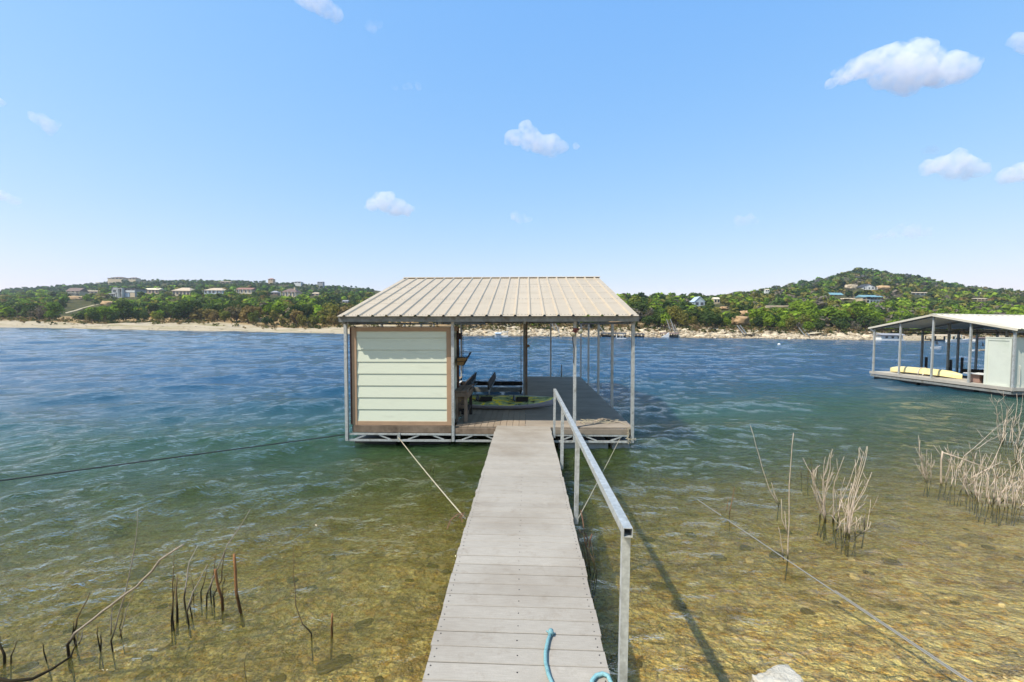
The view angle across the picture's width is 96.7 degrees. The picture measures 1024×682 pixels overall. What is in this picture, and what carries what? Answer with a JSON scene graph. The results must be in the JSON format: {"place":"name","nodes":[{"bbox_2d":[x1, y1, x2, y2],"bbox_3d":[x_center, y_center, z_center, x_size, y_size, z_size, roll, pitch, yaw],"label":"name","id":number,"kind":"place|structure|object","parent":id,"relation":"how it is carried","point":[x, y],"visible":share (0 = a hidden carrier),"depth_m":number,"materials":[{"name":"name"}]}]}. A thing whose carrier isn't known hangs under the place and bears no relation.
{"place":"outdoors","nodes":[
{"label":"outdoors","id":0,"kind":"place"},
{"bbox_2d":[0,275,1012,340],"bbox_3d":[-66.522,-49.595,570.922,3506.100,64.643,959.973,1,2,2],"label":"hills","id":1,"kind":"structure","parent":0,"point":[75,302],"depth_m":122.84,"materials":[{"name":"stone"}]},
{"bbox_2d":[21,305,35,316],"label":"shore tree","id":2,"kind":"object","parent":1,"relation":"on","point":[27,308],"visible":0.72,"depth_m":163.73,"materials":[{"name":"green plant"}]},
{"bbox_2d":[26,305,46,319],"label":"shore tree","id":3,"kind":"object","parent":1,"relation":"on","point":[37,313],"visible":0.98,"depth_m":157.79,"materials":[{"name":"green plant"}]},
{"bbox_2d":[43,301,64,318],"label":"shore tree","id":4,"kind":"object","parent":1,"relation":"on","point":[54,307],"visible":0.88,"depth_m":164.03,"materials":[{"name":"green plant"}]},
{"bbox_2d":[66,288,88,295],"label":"house","id":5,"kind":"structure","parent":1,"relation":"on","point":[77,291],"depth_m":424.12,"materials":[{"name":"grey glass"}]},
{"bbox_2d":[86,309,101,321],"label":"shore tree","id":6,"kind":"object","parent":1,"relation":"on","point":[93,315],"visible":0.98,"depth_m":149.33,"materials":[{"name":"green plant"}]},
{"bbox_2d":[97,305,112,320],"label":"shore tree","id":7,"kind":"object","parent":1,"relation":"on","point":[104,312],"visible":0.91,"depth_m":155.71,"materials":[{"name":"green plant"}]},
{"bbox_2d":[108,277,128,284],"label":"house","id":8,"kind":"structure","parent":1,"relation":"on","point":[114,279],"depth_m":655.26,"materials":[{"name":"stone"}]},
{"bbox_2d":[116,300,133,310],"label":"shore tree","id":9,"kind":"object","parent":1,"relation":"on","point":[122,303],"visible":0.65,"depth_m":168.19,"materials":[{"name":"green plant"}]},
{"bbox_2d":[109,287,146,297],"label":"house","id":10,"kind":"structure","parent":1,"relation":"on","point":[117,292],"depth_m":337.79,"materials":[{"name":"grey glass"}]},
{"bbox_2d":[116,305,139,319],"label":"shore tree","id":11,"kind":"object","parent":1,"relation":"on","point":[125,314],"visible":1,"depth_m":151.28,"materials":[{"name":"green plant"}]},
{"bbox_2d":[148,303,161,313],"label":"shore tree","id":12,"kind":"object","parent":1,"relation":"on","point":[153,307],"visible":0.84,"depth_m":166.91,"materials":[{"name":"green plant"}]},
{"bbox_2d":[146,287,164,293],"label":"house","id":13,"kind":"structure","parent":1,"relation":"on","point":[156,290],"depth_m":390.39,"materials":[{"name":"white glass"}]},
{"bbox_2d":[162,304,174,318],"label":"shore tree","id":14,"kind":"object","parent":1,"relation":"on","point":[166,308],"visible":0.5,"depth_m":156.26,"materials":[{"name":"green plant"}]},
{"bbox_2d":[168,306,185,320],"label":"shore tree","id":15,"kind":"object","parent":1,"relation":"on","point":[177,313],"visible":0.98,"depth_m":144.17,"materials":[{"name":"green plant"}]},
{"bbox_2d":[171,288,194,295],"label":"house","id":16,"kind":"structure","parent":1,"relation":"on","point":[182,291],"depth_m":377.66,"materials":[{"name":"stone"}]},
{"bbox_2d":[175,304,196,318],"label":"shore tree","id":17,"kind":"object","parent":1,"relation":"on","point":[188,308],"visible":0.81,"depth_m":146.45,"materials":[{"name":"green plant"}]},
{"bbox_2d":[189,307,203,319],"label":"shore tree","id":18,"kind":"object","parent":1,"relation":"on","point":[197,314],"visible":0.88,"depth_m":147.63,"materials":[{"name":"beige plant"}]},
{"bbox_2d":[202,288,225,293],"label":"house","id":19,"kind":"structure","parent":1,"relation":"on","point":[216,290],"depth_m":375.55,"materials":[{"name":"white glass"}]},
{"bbox_2d":[208,311,219,321],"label":"shore tree","id":20,"kind":"object","parent":1,"relation":"on","point":[213,315],"visible":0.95,"depth_m":139.28,"materials":[{"name":"beige plant"}]},
{"bbox_2d":[206,304,223,318],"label":"shore tree","id":21,"kind":"object","parent":1,"relation":"on","point":[216,307],"visible":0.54,"depth_m":153.66,"materials":[{"name":"green plant"}]},
{"bbox_2d":[218,309,230,321],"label":"shore tree","id":22,"kind":"object","parent":1,"relation":"on","point":[223,315],"visible":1,"depth_m":138.53,"materials":[{"name":"green plant"}]},
{"bbox_2d":[223,304,242,320],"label":"shore tree","id":23,"kind":"object","parent":1,"relation":"on","point":[235,312],"visible":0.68,"depth_m":143.16,"materials":[{"name":"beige plant"}]},
{"bbox_2d":[236,288,256,293],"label":"house","id":24,"kind":"structure","parent":1,"relation":"on","point":[246,290],"depth_m":388.53,"materials":[{"name":"white glass"}]},
{"bbox_2d":[239,305,259,323],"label":"shore tree","id":25,"kind":"object","parent":1,"relation":"on","point":[245,311],"visible":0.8,"depth_m":136.32,"materials":[{"name":"beige plant"}]},
{"bbox_2d":[247,310,258,323],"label":"shore tree","id":26,"kind":"object","parent":1,"relation":"on","point":[252,317],"visible":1,"depth_m":135.75,"materials":[{"name":"green plant"}]},
{"bbox_2d":[268,310,279,322],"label":"shore tree","id":27,"kind":"object","parent":1,"relation":"on","point":[275,317],"visible":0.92,"depth_m":141.90,"materials":[{"name":"green plant"}]},
{"bbox_2d":[271,302,285,315],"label":"shore tree","id":28,"kind":"object","parent":1,"relation":"on","point":[277,307],"visible":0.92,"depth_m":153.88,"materials":[{"name":"green plant"}]},
{"bbox_2d":[280,287,301,296],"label":"house","id":29,"kind":"structure","parent":1,"relation":"on","point":[294,292],"depth_m":363.74,"materials":[{"name":"beige glass"}]},
{"bbox_2d":[289,309,303,324],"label":"shore tree","id":30,"kind":"object","parent":1,"relation":"on","point":[294,314],"visible":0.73,"depth_m":140.37,"materials":[{"name":"beige plant"}]},
{"bbox_2d":[296,314,308,326],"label":"shore tree","id":31,"kind":"object","parent":1,"relation":"on","point":[302,320],"visible":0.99,"depth_m":135.18,"materials":[{"name":"green plant"}]},
{"bbox_2d":[295,303,314,317],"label":"shore tree","id":32,"kind":"object","parent":1,"relation":"on","point":[308,309],"visible":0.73,"depth_m":149.88,"materials":[{"name":"green plant"}]},
{"bbox_2d":[308,314,318,325],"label":"shore tree","id":33,"kind":"object","parent":1,"relation":"on","point":[312,320],"visible":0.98,"depth_m":136.22,"materials":[{"name":"green plant"}]},
{"bbox_2d":[317,302,335,316],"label":"shore tree","id":34,"kind":"object","parent":1,"relation":"on","point":[325,312],"visible":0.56,"depth_m":149.26,"materials":[{"name":"green plant"}]},
{"bbox_2d":[327,305,338,319],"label":"shore tree","id":35,"kind":"object","parent":1,"relation":"on","point":[334,311],"visible":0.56,"depth_m":139.46,"materials":[{"name":"green plant"}]},
{"bbox_2d":[337,303,354,316],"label":"shore tree","id":36,"kind":"object","parent":1,"relation":"on","point":[343,309],"visible":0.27,"depth_m":139.07,"materials":[{"name":"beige plant"}]},
{"bbox_2d":[0,267,1023,306],"bbox_3d":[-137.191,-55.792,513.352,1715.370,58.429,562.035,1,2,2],"label":"distant wood","id":37,"kind":"object","parent":1,"relation":"on","point":[904,285],"visible":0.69,"depth_m":338.41,"materials":[{"name":"green plant"}]},
{"bbox_2d":[0,293,1023,329],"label":"hillside wood","id":38,"kind":"object","parent":1,"relation":"on","point":[901,305],"visible":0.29,"depth_m":187.60,"materials":[{"name":"green plant"}]},
{"bbox_2d":[0,315,1023,336],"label":"bank scrub","id":39,"kind":"object","parent":1,"relation":"on","point":[694,327],"visible":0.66,"depth_m":123.23,"materials":[{"name":"green plant"}]},
{"bbox_2d":[627,300,647,313],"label":"shore tree","id":40,"kind":"object","parent":1,"relation":"on","point":[639,305],"visible":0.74,"depth_m":135.07,"materials":[{"name":"green plant"}]},
{"bbox_2d":[641,315,655,328],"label":"shore tree","id":41,"kind":"object","parent":1,"relation":"on","point":[646,320],"visible":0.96,"depth_m":120.33,"materials":[{"name":"green plant"}]},
{"bbox_2d":[650,312,662,326],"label":"shore tree","id":42,"kind":"object","parent":1,"relation":"on","point":[658,317],"visible":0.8,"depth_m":120.66,"materials":[{"name":"green plant"}]},
{"bbox_2d":[657,312,670,329],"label":"shore tree","id":43,"kind":"object","parent":1,"relation":"on","point":[665,315],"visible":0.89,"depth_m":119.47,"materials":[{"name":"green plant"}]},
{"bbox_2d":[668,305,683,324],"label":"shore tree","id":44,"kind":"object","parent":1,"relation":"on","point":[674,314],"visible":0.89,"depth_m":124.73,"materials":[{"name":"green plant"}]},
{"bbox_2d":[676,313,688,324],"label":"shore tree","id":45,"kind":"object","parent":1,"relation":"on","point":[684,320],"visible":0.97,"depth_m":122.90,"materials":[{"name":"green plant"}]},
{"bbox_2d":[690,296,704,305],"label":"house","id":46,"kind":"structure","parent":1,"relation":"on","point":[699,301],"depth_m":210.08,"materials":[{"name":"metal"}]},
{"bbox_2d":[689,306,705,318],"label":"shore tree","id":47,"kind":"object","parent":1,"relation":"on","point":[696,313],"visible":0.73,"depth_m":133.26,"materials":[{"name":"green plant"}]},
{"bbox_2d":[698,312,719,327],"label":"shore tree","id":48,"kind":"object","parent":1,"relation":"on","point":[706,318],"visible":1,"depth_m":120.78,"materials":[{"name":"green plant"}]},
{"bbox_2d":[745,308,766,326],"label":"shore tree","id":49,"kind":"object","parent":1,"relation":"on","point":[754,313],"visible":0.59,"depth_m":130.90,"materials":[{"name":"green plant"}]},
{"bbox_2d":[753,314,764,327],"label":"shore tree","id":50,"kind":"object","parent":1,"relation":"on","point":[758,320],"visible":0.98,"depth_m":125.20,"materials":[{"name":"green plant"}]},
{"bbox_2d":[762,312,777,330],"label":"shore tree","id":51,"kind":"object","parent":1,"relation":"on","point":[768,317],"visible":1,"depth_m":122.76,"materials":[{"name":"green plant"}]},
{"bbox_2d":[785,316,796,328],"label":"shore tree","id":52,"kind":"object","parent":1,"relation":"on","point":[791,322],"visible":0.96,"depth_m":124.49,"materials":[{"name":"green plant"}]},
{"bbox_2d":[790,299,803,310],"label":"shore tree","id":53,"kind":"object","parent":1,"relation":"on","point":[795,304],"visible":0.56,"depth_m":147.06,"materials":[{"name":"green plant"}]},
{"bbox_2d":[796,314,812,324],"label":"shore tree","id":54,"kind":"object","parent":1,"relation":"on","point":[804,319],"visible":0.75,"depth_m":129.23,"materials":[{"name":"green plant"}]},
{"bbox_2d":[795,300,818,315],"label":"shore tree","id":55,"kind":"object","parent":1,"relation":"on","point":[804,307],"visible":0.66,"depth_m":140.61,"materials":[{"name":"green plant"}]},
{"bbox_2d":[802,321,814,331],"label":"shore tree","id":56,"kind":"object","parent":1,"relation":"on","point":[809,325],"visible":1,"depth_m":120.54,"materials":[{"name":"green plant"}]},
{"bbox_2d":[800,306,821,321],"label":"shore tree","id":57,"kind":"object","parent":1,"relation":"on","point":[813,313],"visible":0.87,"depth_m":128.84,"materials":[{"name":"green plant"}]},
{"bbox_2d":[813,320,825,330],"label":"shore tree","id":58,"kind":"object","parent":1,"relation":"on","point":[820,324],"visible":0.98,"depth_m":121.95,"materials":[{"name":"green plant"}]},
{"bbox_2d":[824,305,841,325],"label":"shore tree","id":59,"kind":"object","parent":1,"relation":"on","point":[831,312],"visible":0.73,"depth_m":135.45,"materials":[{"name":"green plant"}]},
{"bbox_2d":[833,310,850,321],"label":"shore tree","id":60,"kind":"object","parent":1,"relation":"on","point":[845,314],"visible":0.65,"depth_m":132.41,"materials":[{"name":"green plant"}]},
{"bbox_2d":[833,317,851,331],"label":"shore tree","id":61,"kind":"object","parent":1,"relation":"on","point":[841,324],"visible":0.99,"depth_m":121.33,"materials":[{"name":"green plant"}]},
{"bbox_2d":[849,300,867,311],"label":"shore tree","id":62,"kind":"object","parent":1,"relation":"on","point":[855,303],"visible":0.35,"depth_m":151.84,"materials":[{"name":"green plant"}]},
{"bbox_2d":[851,306,873,317],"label":"shore tree","id":63,"kind":"object","parent":1,"relation":"on","point":[863,310],"visible":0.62,"depth_m":133.63,"materials":[{"name":"green plant"}]},
{"bbox_2d":[853,312,873,330],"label":"shore tree","id":64,"kind":"object","parent":1,"relation":"on","point":[863,322],"visible":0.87,"depth_m":123.89,"materials":[{"name":"green plant"}]},
{"bbox_2d":[857,284,877,289],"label":"house","id":65,"kind":"structure","parent":1,"relation":"on","point":[867,287],"depth_m":310.87,"materials":[{"name":"white glass"}]},
{"bbox_2d":[854,295,882,302],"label":"house","id":66,"kind":"structure","parent":1,"relation":"on","point":[869,298],"depth_m":229.28,"materials":[{"name":"blue glass"}]},
{"bbox_2d":[863,317,884,330],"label":"shore tree","id":67,"kind":"object","parent":1,"relation":"on","point":[876,321],"visible":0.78,"depth_m":122.09,"materials":[{"name":"green plant"}]},
{"bbox_2d":[924,334,964,340],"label":"boathouse","id":68,"kind":"object","parent":1,"relation":"on","point":[945,335],"visible":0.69,"depth_m":110.58,"materials":[{"name":"white plastic"}]},
{"bbox_2d":[0,327,1023,681],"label":"water","id":69,"kind":"structure","parent":0,"point":[706,411],"depth_m":9.55,"materials":[{"name":"liquid"}]},
{"bbox_2d":[0,636,6,677],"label":"dead stick","id":70,"kind":"object","parent":69,"relation":"in","point":[4,658],"visible":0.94,"depth_m":3.54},
{"bbox_2d":[0,656,71,681],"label":"sunken branch","id":71,"kind":"object","parent":69,"relation":"in","point":[2,679],"visible":1,"depth_m":3.28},
{"bbox_2d":[214,569,224,623],"bbox_3d":[-2.747,2.401,4.275,0.037,0.564,0.096,2,2,21],"label":"cut stake","id":72,"kind":"object","parent":69,"relation":"in","point":[221,597],"visible":1,"depth_m":4.28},
{"bbox_2d":[233,553,244,627],"bbox_3d":[-2.548,2.330,4.247,0.096,0.716,0.028,0,2,-28],"label":"cut stake","id":73,"kind":"object","parent":69,"relation":"in","point":[236,592],"visible":0.98,"depth_m":4.23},
{"bbox_2d":[338,276,638,448],"bbox_3d":[-0.346,0.133,14.772,6.350,4.421,10.620,0,2,2],"label":"boathouse","id":74,"kind":"object","parent":69,"relation":"on","point":[404,379],"visible":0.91,"depth_m":9.95,"materials":[{"name":"beige metal"}]},
{"bbox_2d":[0,434,343,480],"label":"anchor cable","id":75,"kind":"object","parent":74,"relation":"attached to","point":[160,459],"visible":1,"depth_m":7.95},
{"bbox_2d":[398,437,465,518],"bbox_3d":[-1.492,2.050,7.497,0.015,0.293,5.082,0,2,-22],"label":"mooring rope","id":76,"kind":"object","parent":74,"relation":"attached to","point":[433,480],"visible":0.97,"depth_m":6.58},
{"bbox_2d":[455,385,472,421],"bbox_3d":[-1.125,1.461,10.739,0.310,0.714,1.040,0,2,2],"label":"potting bench","id":77,"kind":"object","parent":74,"relation":"on","point":[462,396],"visible":0.9,"depth_m":10.32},
{"bbox_2d":[457,346,470,365],"bbox_3d":[-1.106,0.325,10.557,0.301,0.492,0.492,0,2,2],"label":"wire basket","id":78,"kind":"object","parent":74,"relation":"attached to","point":[462,360],"visible":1,"depth_m":10.42,"materials":[{"name":"metal"}]},
{"bbox_2d":[460,372,522,393],"bbox_3d":[-0.864,1.631,17.454,2.520,0.527,3.500,0,2,2],"label":"boat lift","id":79,"kind":"object","parent":74,"relation":"in","point":[491,382],"visible":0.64,"depth_m":17.07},
{"bbox_2d":[468,395,552,408],"bbox_3d":[-0.370,1.599,12.073,2.967,0.290,0.834,0,13,4],"label":"kayak","id":80,"kind":"object","parent":74,"relation":"on","point":[504,401],"visible":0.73,"depth_m":11.86,"materials":[{"name":"green plastic"}]},
{"bbox_2d":[422,389,632,681],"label":"gangway","id":81,"kind":"object","parent":74,"relation":"attached to","point":[518,586],"visible":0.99,"depth_m":3.70,"materials":[{"name":"wood"}]},
{"bbox_2d":[544,628,554,681],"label":"blue rope","id":82,"kind":"object","parent":81,"relation":"on","point":[550,634],"visible":1,"depth_m":2.97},
{"bbox_2d":[578,510,592,564],"bbox_3d":[0.837,2.304,5.322,0.109,0.594,0.190,-1,3,-42],"label":"rusty wire","id":83,"kind":"object","parent":81,"relation":"hanging from","point":[586,537],"visible":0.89,"depth_m":5.29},
{"bbox_2d":[590,671,612,681],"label":"blue rope","id":84,"kind":"object","parent":81,"relation":"on","point":[595,676],"visible":1,"depth_m":2.79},
{"bbox_2d":[570,328,582,362],"bbox_3d":[1.358,0.098,9.609,0.277,0.756,0.171,0,2,2],"label":"floodlight","id":85,"kind":"object","parent":74,"relation":"attached to","point":[573,332],"visible":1,"depth_m":9.57,"materials":[{"name":"white plastic"}]},
{"bbox_2d":[581,419,626,424],"bbox_3d":[2.010,1.806,10.199,1.019,0.052,0.476,0,2,2],"label":"rope tangle","id":86,"kind":"object","parent":74,"relation":"on","point":[587,421],"visible":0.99,"depth_m":10.18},
{"bbox_2d":[872,333,903,340],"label":"boathouse","id":87,"kind":"object","parent":69,"relation":"on","point":[888,336],"visible":0.75,"depth_m":108.51,"materials":[{"name":"white paint"}]},
{"bbox_2d":[937,451,942,500],"bbox_3d":[7.136,2.253,7.584,0.175,0.878,0.058,-1,3,-44],"label":"cut stake","id":88,"kind":"object","parent":69,"relation":"in","point":[939,494],"visible":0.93,"depth_m":7.58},
{"bbox_2d":[868,314,1023,396],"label":"neighbour dock","id":89,"kind":"object","parent":69,"relation":"on","point":[1004,365],"visible":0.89,"depth_m":20.27,"materials":[{"name":"white metal"}]},
{"bbox_2d":[890,366,962,378],"bbox_3d":[20.526,1.543,22.677,0.656,0.397,3.314,0,2,-11],"label":"kayak","id":90,"kind":"object","parent":89,"relation":"on","point":[942,373],"visible":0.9,"depth_m":22.25,"materials":[{"name":"yellow plastic"}]},
{"bbox_2d":[961,369,983,377],"bbox_3d":[24.354,1.655,22.012,4.306,0.490,2.000,1,2,-4],"label":"boat lift","id":91,"kind":"object","parent":89,"relation":"in","point":[974,370],"visible":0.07,"depth_m":22.47,"materials":[{"name":"metal"}]},
{"bbox_2d":[963,372,983,382],"bbox_3d":[20.347,1.607,19.741,0.730,0.404,0.830,1,2,-4],"label":"storage bin","id":92,"kind":"object","parent":89,"relation":"on","point":[976,377],"visible":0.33,"depth_m":19.70,"materials":[{"name":"metal"}]},
{"bbox_2d":[1013,438,1023,490],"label":"drowned shrub","id":93,"kind":"object","parent":69,"relation":"in","point":[1020,452],"visible":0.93,"depth_m":8.86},
{"bbox_2d":[0,472,1023,681],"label":"lake bed","id":94,"kind":"object","parent":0,"point":[282,551],"visible":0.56,"depth_m":4.72,"materials":[{"name":"gravel"}]},
{"bbox_2d":[72,592,89,662],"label":"twig","id":95,"kind":"object","parent":94,"relation":"on","point":[74,640],"visible":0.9,"depth_m":3.80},
{"bbox_2d":[110,509,137,669],"bbox_3d":[-3.071,1.992,3.621,0.416,1.419,0.035,2,2,24],"label":"twig","id":96,"kind":"object","parent":94,"relation":"on","point":[122,600],"visible":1,"depth_m":3.65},
{"bbox_2d":[66,544,184,681],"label":"fallen branch","id":97,"kind":"object","parent":94,"relation":"on","point":[70,663],"visible":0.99,"depth_m":3.62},
{"bbox_2d":[171,509,250,644],"bbox_3d":[-2.846,2.117,4.264,0.590,1.131,0.592,-1,3,-41],"label":"drowned shrub","id":98,"kind":"object","parent":94,"relation":"on","point":[177,616],"visible":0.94,"depth_m":4.23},
{"bbox_2d":[293,545,312,660],"bbox_3d":[-1.803,2.244,3.881,0.273,0.931,0.060,2,2,30],"label":"twig","id":99,"kind":"object","parent":94,"relation":"on","point":[297,609],"visible":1,"depth_m":3.86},
{"bbox_2d":[330,613,332,659],"bbox_3d":[-1.524,2.500,3.847,0.022,0.429,0.062,-1,2,-31],"label":"cut stake","id":100,"kind":"object","parent":94,"relation":"on","point":[331,649],"visible":1,"depth_m":3.84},
{"bbox_2d":[577,528,597,601],"bbox_3d":[0.756,2.361,4.983,0.158,0.684,0.810,0,2,-10],"label":"drowned shrub","id":101,"kind":"object","parent":94,"relation":"on","point":[589,577],"visible":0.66,"depth_m":4.79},
{"bbox_2d":[750,426,779,521],"bbox_3d":[3.728,1.962,6.720,0.465,1.431,0.037,1,2,2],"label":"tall twig","id":102,"kind":"object","parent":94,"relation":"on","point":[767,483],"visible":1,"depth_m":6.71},
{"bbox_2d":[748,664,803,681],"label":"rock","id":103,"kind":"object","parent":94,"relation":"on","point":[782,673],"visible":1,"depth_m":3.32,"materials":[{"name":"stone"}]},
{"bbox_2d":[778,433,793,579],"bbox_3d":[3.086,1.861,5.060,0.122,1.736,0.181,0,2,-9],"label":"tall twig","id":104,"kind":"object","parent":94,"relation":"on","point":[785,521],"visible":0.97,"depth_m":5.13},
{"bbox_2d":[697,499,972,681],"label":"anchor cable","id":105,"kind":"object","parent":94,"relation":"on","point":[904,637],"visible":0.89,"depth_m":3.90,"materials":[{"name":"metal"}]},
{"bbox_2d":[805,446,878,556],"bbox_3d":[4.366,1.995,6.010,0.636,1.435,0.804,1,2,2],"label":"drowned shrub","id":106,"kind":"object","parent":94,"relation":"on","point":[849,518],"visible":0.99,"depth_m":5.92,"materials":[{"name":"plant"}]},
{"bbox_2d":[915,420,1023,525],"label":"drowned shrub","id":107,"kind":"object","parent":94,"relation":"on","point":[989,494],"visible":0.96,"depth_m":6.92,"materials":[{"name":"plant"}]},
{"bbox_2d":[943,452,1000,477],"bbox_3d":[7.090,1.916,7.008,0.789,0.364,0.115,1,2,2],"label":"broken twig","id":108,"kind":"object","parent":107,"relation":"in","point":[969,461],"visible":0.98,"depth_m":7.05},
{"bbox_2d":[989,386,1023,448],"bbox_3d":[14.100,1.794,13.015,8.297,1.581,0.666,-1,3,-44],"label":"drowned shrub","id":109,"kind":"object","parent":94,"relation":"on","point":[1004,431],"visible":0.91,"depth_m":10.59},
{"bbox_2d":[0,0,1023,295],"label":"sky","id":110,"kind":"structure","parent":0,"point":[649,147],"materials":[{"name":"blue"}]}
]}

